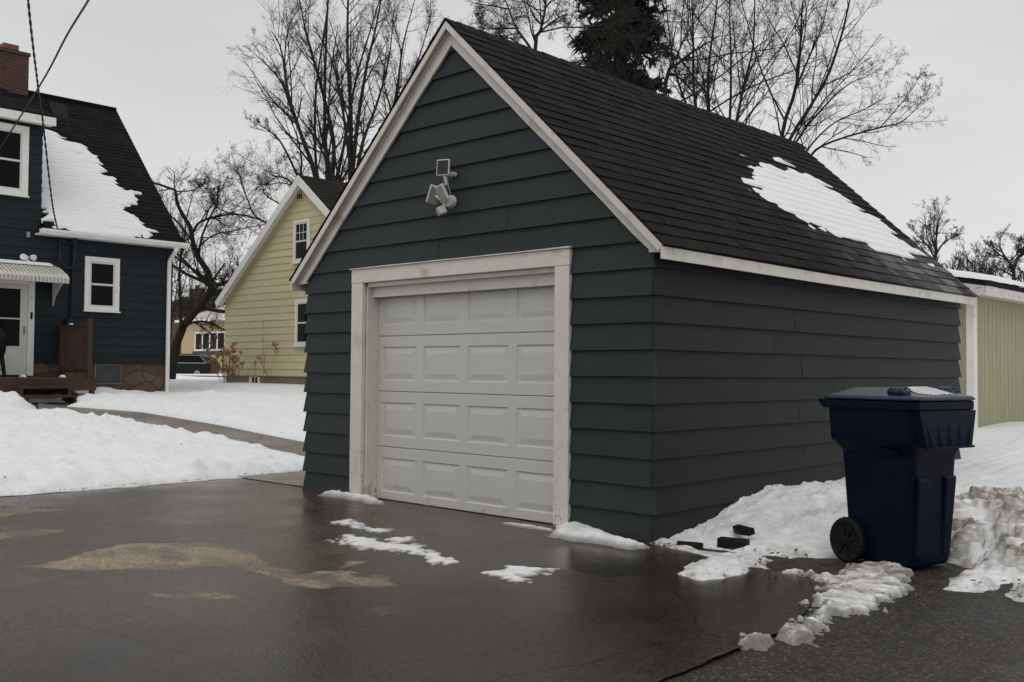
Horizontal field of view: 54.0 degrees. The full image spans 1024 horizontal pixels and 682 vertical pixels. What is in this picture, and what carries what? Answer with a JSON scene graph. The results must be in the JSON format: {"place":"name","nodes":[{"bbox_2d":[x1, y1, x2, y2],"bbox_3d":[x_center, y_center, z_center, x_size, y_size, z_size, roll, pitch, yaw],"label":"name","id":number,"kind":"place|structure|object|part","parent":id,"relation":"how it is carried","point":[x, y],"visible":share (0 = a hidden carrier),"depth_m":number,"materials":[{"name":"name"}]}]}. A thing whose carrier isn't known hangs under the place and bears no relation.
{"place":"outdoors","nodes":[
{"label":"outdoors","id":0,"kind":"place"},
{"bbox_2d":[0,0,89,148],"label":"overhead wire","id":1,"kind":"object","parent":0,"point":[65,37],"visible":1,"depth_m":12.68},
{"bbox_2d":[38,403,305,455],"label":"path","id":2,"kind":"structure","parent":0,"point":[282,444],"depth_m":16.77,"materials":[{"name":"concrete"}]},
{"bbox_2d":[235,471,305,485],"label":"pavement","id":3,"kind":"structure","parent":0,"point":[296,478],"depth_m":11.66,"materials":[{"name":"concrete"}]},
{"bbox_2d":[0,478,826,681],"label":"driveway","id":4,"kind":"structure","parent":0,"point":[238,580],"depth_m":5.61,"materials":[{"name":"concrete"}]},
{"bbox_2d":[318,490,385,504],"bbox_3d":[-1.550,1.534,9.972,1.368,0.091,0.528,-1,-2,43],"label":"snow clump","id":5,"kind":"object","parent":4,"relation":"on","point":[366,499],"visible":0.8,"depth_m":9.76,"materials":[{"name":"white snow"}]},
{"bbox_2d":[327,519,394,532],"bbox_3d":[-1.241,1.512,8.154,0.402,0.033,0.900,2,-2,-40],"label":"snow patch","id":6,"kind":"object","parent":4,"relation":"on","point":[351,523],"visible":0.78,"depth_m":8.14,"materials":[{"name":"white snow"}]},
{"bbox_2d":[324,534,459,564],"bbox_3d":[-0.751,1.488,7.212,1.668,0.036,0.840,-1,-2,43],"label":"snow patch","id":7,"kind":"object","parent":4,"relation":"on","point":[394,544],"visible":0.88,"depth_m":7.18,"materials":[{"name":"white snow"}]},
{"bbox_2d":[480,565,559,583],"bbox_3d":[0.045,1.468,6.320,0.515,0.037,0.649,0,-2,28],"label":"snow patch","id":8,"kind":"object","parent":4,"relation":"on","point":[510,573],"visible":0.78,"depth_m":6.28,"materials":[{"name":"white snow"}]},
{"bbox_2d":[502,522,552,531],"bbox_3d":[0.124,1.522,8.200,0.708,0.038,0.264,-1,-2,43],"label":"snow patch","id":9,"kind":"object","parent":4,"relation":"on","point":[527,526],"visible":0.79,"depth_m":8.16,"materials":[{"name":"white snow"}]},
{"bbox_2d":[548,521,649,549],"bbox_3d":[0.554,1.475,7.646,1.214,0.108,0.601,-4,-4,68],"label":"snow clump","id":10,"kind":"object","parent":4,"relation":"on","point":[575,531],"visible":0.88,"depth_m":7.50,"materials":[{"name":"white snow"}]},
{"bbox_2d":[289,17,978,542],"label":"garage","id":11,"kind":"structure","parent":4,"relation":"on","point":[607,303],"depth_m":8.92,"materials":[{"name":"wood"}]},
{"bbox_2d":[426,159,456,215],"bbox_3d":[-0.643,-1.370,9.011,0.293,0.507,0.189,-1,-2,43],"label":"security light","id":12,"kind":"object","parent":11,"relation":"attached to","point":[436,193],"visible":1,"depth_m":8.96,"materials":[{"name":"white plastic"}]},
{"bbox_2d":[377,285,554,524],"bbox_3d":[-0.434,0.476,9.126,2.424,2.157,0.040,-1,-2,43],"label":"garage door","id":13,"kind":"structure","parent":11,"relation":"in","point":[472,450],"depth_m":9.05,"materials":[{"name":"white metal"}]},
{"bbox_2d":[741,155,934,266],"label":"roof snow","id":14,"kind":"structure","parent":11,"relation":"on","point":[807,198],"depth_m":11.30,"materials":[{"name":"white snow"}]},
{"bbox_2d":[0,375,947,574],"bbox_3d":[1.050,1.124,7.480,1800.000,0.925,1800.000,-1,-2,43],"label":"ground","id":15,"kind":"structure","parent":0,"point":[836,565],"depth_m":6.88,"materials":[{"name":"white snow"}]},
{"bbox_2d":[0,319,95,402],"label":"porch deck","id":16,"kind":"structure","parent":15,"relation":"on","point":[66,386],"depth_m":20.58,"materials":[{"name":"brown wood"}]},
{"bbox_2d":[0,327,6,376],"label":"barbecue grill","id":17,"kind":"object","parent":16,"relation":"on","point":[3,339],"visible":0.91,"depth_m":20.04,"materials":[{"name":"black metal"}]},
{"bbox_2d":[0,42,189,391],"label":"house","id":18,"kind":"structure","parent":15,"relation":"on","point":[118,290],"depth_m":22.34,"materials":[{"name":"blue"}]},
{"bbox_2d":[0,122,28,197],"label":"window","id":19,"kind":"structure","parent":18,"relation":"in","point":[14,153],"depth_m":21.00,"materials":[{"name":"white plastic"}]},
{"bbox_2d":[0,278,34,375],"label":"door","id":20,"kind":"structure","parent":18,"relation":"in","point":[17,301],"depth_m":21.01,"materials":[{"name":"white plastic"}]},
{"bbox_2d":[0,259,52,265],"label":"snow","id":21,"kind":"structure","parent":18,"relation":"on","point":[24,262],"depth_m":20.87,"materials":[{"name":"white snow"}]},
{"bbox_2d":[20,254,36,260],"bbox_3d":[-10.175,-1.711,21.082,0.221,0.211,0.343,-1,-2,43],"label":"flood light","id":22,"kind":"object","parent":18,"relation":"attached to","point":[26,257],"visible":0.94,"depth_m":21.07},
{"bbox_2d":[27,0,75,268],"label":"service cable","id":23,"kind":"object","parent":18,"relation":"attached to","point":[35,67],"visible":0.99,"depth_m":17.90,"materials":[{"name":"black rubber"}]},
{"bbox_2d":[41,129,158,237],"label":"roof snow","id":24,"kind":"structure","parent":18,"relation":"on","point":[88,196],"depth_m":22.82,"materials":[{"name":"white snow"}]},
{"bbox_2d":[83,256,120,312],"bbox_3d":[-9.102,-1.248,22.315,0.075,1.220,0.823,-1,-2,43],"label":"window","id":25,"kind":"structure","parent":18,"relation":"in","point":[101,274],"depth_m":22.31,"materials":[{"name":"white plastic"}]},
{"bbox_2d":[95,364,121,383],"bbox_3d":[-9.023,0.740,22.438,0.038,0.445,0.600,-1,-2,43],"label":"basement window","id":26,"kind":"structure","parent":18,"relation":"in","point":[104,373],"depth_m":22.42,"materials":[{"name":"grey glass"}]},
{"bbox_2d":[0,373,305,495],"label":"lawn snow","id":27,"kind":"structure","parent":15,"relation":"on","point":[41,449],"depth_m":14.11,"materials":[{"name":"white snow"}]},
{"bbox_2d":[262,320,267,382],"bbox_3d":[-6.959,0.400,28.410,0.059,1.991,0.395,2,-2,-40],"label":"young sapling","id":28,"kind":"object","parent":27,"relation":"on","point":[264,360],"visible":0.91,"depth_m":28.51,"materials":[{"name":"brown plant"}]},
{"bbox_2d":[257,342,278,380],"bbox_3d":[-6.702,0.680,28.886,1.250,1.476,1.864,0,-2,21],"label":"dried shrub","id":29,"kind":"object","parent":27,"relation":"on","point":[273,344],"visible":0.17,"depth_m":28.21,"materials":[{"name":"brown plant"}]},
{"bbox_2d":[172,229,203,321],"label":"bare tree","id":30,"kind":"object","parent":15,"relation":"on","point":[174,307],"visible":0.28,"depth_m":89.22,"materials":[{"name":"grey plant"}]},
{"bbox_2d":[171,285,214,353],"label":"house","id":31,"kind":"structure","parent":15,"relation":"on","point":[175,326],"depth_m":118.36,"materials":[{"name":"brown"}]},
{"bbox_2d":[172,256,222,316],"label":"bare tree","id":32,"kind":"object","parent":15,"relation":"on","point":[196,293],"visible":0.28,"depth_m":95.16,"materials":[{"name":"grey plant"}]},
{"bbox_2d":[176,354,219,373],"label":"parked car","id":33,"kind":"object","parent":15,"relation":"on","point":[192,364],"visible":0.37,"depth_m":69.08,"materials":[{"name":"black paint"}]},
{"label":"side window","id":34,"kind":"part","parent":33,"relation":"part of","materials":[{"name":"black glass"}]},
{"bbox_2d":[175,305,224,372],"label":"house","id":35,"kind":"structure","parent":15,"relation":"on","point":[191,341],"depth_m":82.53,"materials":[{"name":"beige paint"}]},
{"bbox_2d":[194,331,224,350],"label":"window","id":36,"kind":"structure","parent":35,"relation":"in","point":[199,339],"depth_m":81.80,"materials":[{"name":"white glass"}]},
{"bbox_2d":[177,232,236,310],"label":"bare tree","id":37,"kind":"object","parent":15,"relation":"on","point":[216,262],"visible":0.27,"depth_m":88.34,"materials":[{"name":"grey plant"}]},
{"bbox_2d":[152,142,276,378],"bbox_3d":[-8.572,-2.491,32.131,6.931,8.192,6.041,-1,-2,43],"label":"bare tree","id":38,"kind":"object","parent":15,"relation":"on","point":[208,279],"visible":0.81,"depth_m":32.14,"materials":[{"name":"brown plant"}]},
{"bbox_2d":[211,229,256,307],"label":"bare tree","id":39,"kind":"object","parent":15,"relation":"on","point":[234,257],"visible":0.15,"depth_m":70.46,"materials":[{"name":"grey plant"}]},
{"bbox_2d":[221,0,316,176],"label":"bare tree","id":40,"kind":"object","parent":15,"relation":"on","point":[287,91],"visible":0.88,"depth_m":42.46,"materials":[{"name":"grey plant"}]},
{"bbox_2d":[214,119,337,227],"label":"bare tree","id":41,"kind":"object","parent":15,"relation":"on","point":[261,178],"visible":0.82,"depth_m":41.02,"materials":[{"name":"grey plant"}]},
{"bbox_2d":[215,174,345,383],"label":"house","id":42,"kind":"structure","parent":15,"relation":"on","point":[255,292],"depth_m":28.14,"materials":[{"name":"yellow"}]},
{"bbox_2d":[249,376,259,382],"bbox_3d":[-7.407,1.186,28.893,0.540,0.355,0.029,-1,-2,43],"label":"basement window","id":43,"kind":"structure","parent":42,"relation":"in","point":[251,379],"depth_m":28.89,"materials":[{"name":"white glass"}]},
{"bbox_2d":[291,218,309,263],"bbox_3d":[-5.754,-2.720,27.374,0.790,1.200,0.075,-1,-2,43],"label":"window","id":44,"kind":"structure","parent":42,"relation":"in","point":[301,228],"depth_m":27.41,"materials":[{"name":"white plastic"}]},
{"bbox_2d":[293,299,307,346],"bbox_3d":[-5.641,-0.488,27.185,0.880,1.290,0.075,-1,-2,43],"label":"window","id":45,"kind":"structure","parent":42,"relation":"in","point":[300,337],"depth_m":27.31,"materials":[{"name":"white plastic"}]},
{"bbox_2d":[272,0,392,181],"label":"bare tree","id":46,"kind":"object","parent":15,"relation":"on","point":[313,55],"visible":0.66,"depth_m":39.70,"materials":[{"name":"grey plant"}]},
{"bbox_2d":[296,0,413,182],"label":"bare tree","id":47,"kind":"object","parent":15,"relation":"on","point":[351,146],"visible":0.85,"depth_m":38.41,"materials":[{"name":"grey plant"}]},
{"bbox_2d":[307,0,472,152],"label":"bare tree","id":48,"kind":"object","parent":15,"relation":"on","point":[399,78],"visible":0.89,"depth_m":36.12,"materials":[{"name":"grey plant"}]},
{"bbox_2d":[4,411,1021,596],"bbox_3d":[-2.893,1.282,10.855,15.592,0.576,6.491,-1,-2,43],"label":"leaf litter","id":49,"kind":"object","parent":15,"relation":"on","point":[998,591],"visible":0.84,"depth_m":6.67,"materials":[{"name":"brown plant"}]},
{"bbox_2d":[459,0,730,76],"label":"bare tree","id":50,"kind":"object","parent":15,"relation":"on","point":[500,30],"visible":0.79,"depth_m":21.25,"materials":[{"name":"brown plant"}]},
{"bbox_2d":[169,379,1023,601],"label":"side yard snow","id":51,"kind":"structure","parent":15,"relation":"on","point":[987,541],"depth_m":7.59,"materials":[{"name":"white snow"}]},
{"bbox_2d":[198,335,256,382],"bbox_3d":[-8.054,0.595,28.549,1.485,1.597,1.427,0,-2,16],"label":"dried hydrangea","id":52,"kind":"object","parent":51,"relation":"on","point":[228,369],"visible":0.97,"depth_m":28.42,"materials":[{"name":"brown plant"}]},
{"bbox_2d":[717,536,749,548],"bbox_3d":[1.606,1.471,7.298,0.220,0.070,0.110,-1,-2,31],"label":"edging block","id":53,"kind":"object","parent":51,"relation":"on","point":[728,542],"depth_m":7.26,"materials":[{"name":"black rubber"}]},
{"bbox_2d":[733,524,754,535],"bbox_3d":[1.709,1.403,7.442,0.080,0.050,0.200,-11,3,-22],"label":"edging block","id":54,"kind":"object","parent":51,"relation":"on","point":[739,529],"depth_m":7.39,"materials":[{"name":"black rubber"}]},
{"bbox_2d":[567,0,677,95],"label":"spruce tree","id":55,"kind":"object","parent":15,"relation":"on","point":[587,45],"visible":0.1,"depth_m":23.80,"materials":[{"name":"green plant"}]},
{"bbox_2d":[677,541,702,548],"bbox_3d":[1.290,1.479,7.287,0.180,0.045,0.100,0,-13,23],"label":"edging block","id":56,"kind":"object","parent":15,"relation":"on","point":[697,545],"depth_m":7.24,"materials":[{"name":"black rubber"}]},
{"bbox_2d":[546,0,857,115],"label":"bare tree","id":57,"kind":"object","parent":15,"relation":"on","point":[687,58],"visible":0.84,"depth_m":19.94,"materials":[{"name":"brown plant"}]},
{"bbox_2d":[647,0,845,124],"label":"bare tree","id":58,"kind":"object","parent":15,"relation":"on","point":[738,115],"visible":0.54,"depth_m":24.28,"materials":[{"name":"brown plant"}]},
{"bbox_2d":[706,0,946,168],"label":"bare tree","id":59,"kind":"object","parent":15,"relation":"on","point":[802,121],"visible":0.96,"depth_m":19.81,"materials":[{"name":"brown plant"}]},
{"bbox_2d":[906,197,964,264],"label":"bare tree","id":60,"kind":"object","parent":15,"relation":"on","point":[934,252],"visible":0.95,"depth_m":58.34,"materials":[{"name":"brown plant"}]},
{"bbox_2d":[944,247,967,270],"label":"bare tree","id":61,"kind":"object","parent":15,"relation":"on","point":[959,263],"visible":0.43,"depth_m":75.19,"materials":[{"name":"brown plant"}]},
{"bbox_2d":[953,234,996,275],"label":"bare tree","id":62,"kind":"object","parent":15,"relation":"on","point":[967,267],"visible":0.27,"depth_m":80.00,"materials":[{"name":"brown plant"}]},
{"bbox_2d":[958,240,995,274],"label":"bare tree","id":63,"kind":"object","parent":15,"relation":"on","point":[982,268],"visible":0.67,"depth_m":71.95,"materials":[{"name":"brown plant"}]},
{"bbox_2d":[956,277,1023,427],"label":"shed","id":64,"kind":"structure","parent":15,"relation":"on","point":[991,349],"depth_m":17.14,"materials":[{"name":"green wood"}]},
{"bbox_2d":[945,268,1023,287],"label":"roof snow","id":65,"kind":"structure","parent":64,"relation":"on","point":[979,276],"depth_m":16.49,"materials":[{"name":"white snow"}]},
{"bbox_2d":[961,247,1022,278],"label":"bare tree","id":66,"kind":"object","parent":15,"relation":"on","point":[1001,275],"visible":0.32,"depth_m":85.29,"materials":[{"name":"brown plant"}]},
{"bbox_2d":[976,225,1023,280],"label":"bare tree","id":67,"kind":"object","parent":15,"relation":"on","point":[1019,248],"visible":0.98,"depth_m":50.17,"materials":[{"name":"brown plant"}]},
{"bbox_2d":[1003,250,1023,281],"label":"bare tree","id":68,"kind":"object","parent":15,"relation":"on","point":[1021,272],"visible":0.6,"depth_m":78.31,"materials":[{"name":"brown plant"}]},
{"bbox_2d":[0,0,1023,300],"label":"sky","id":69,"kind":"structure","parent":0,"point":[163,65],"materials":[{"name":"grey"}]},
{"bbox_2d":[658,563,1023,681],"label":"road","id":70,"kind":"structure","parent":0,"point":[931,631],"depth_m":4.73,"materials":[{"name":"grey asphalt"}]},
{"bbox_2d":[736,561,916,650],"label":"snow ridge","id":71,"kind":"structure","parent":70,"relation":"on","point":[864,588],"depth_m":5.64,"materials":[{"name":"white snow"}]},
{"bbox_2d":[819,386,975,567],"bbox_3d":[2.608,0.909,6.832,0.674,1.206,0.847,2,-2,-34],"label":"wheelie bin","id":72,"kind":"object","parent":70,"relation":"on","point":[900,446],"visible":1,"depth_m":6.61,"materials":[{"name":"blue plastic"}]},
{"bbox_2d":[907,386,951,394],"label":"lid snow","id":73,"kind":"structure","parent":0,"point":[925,390],"depth_m":6.58,"materials":[{"name":"white snow"}]},
{"bbox_2d":[974,259,1023,264],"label":"utility wire","id":74,"kind":"object","parent":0,"point":[998,262],"visible":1,"depth_m":39.92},
{"bbox_2d":[975,261,1023,266],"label":"utility wire","id":75,"kind":"object","parent":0,"point":[1000,264],"visible":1,"depth_m":39.87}
]}

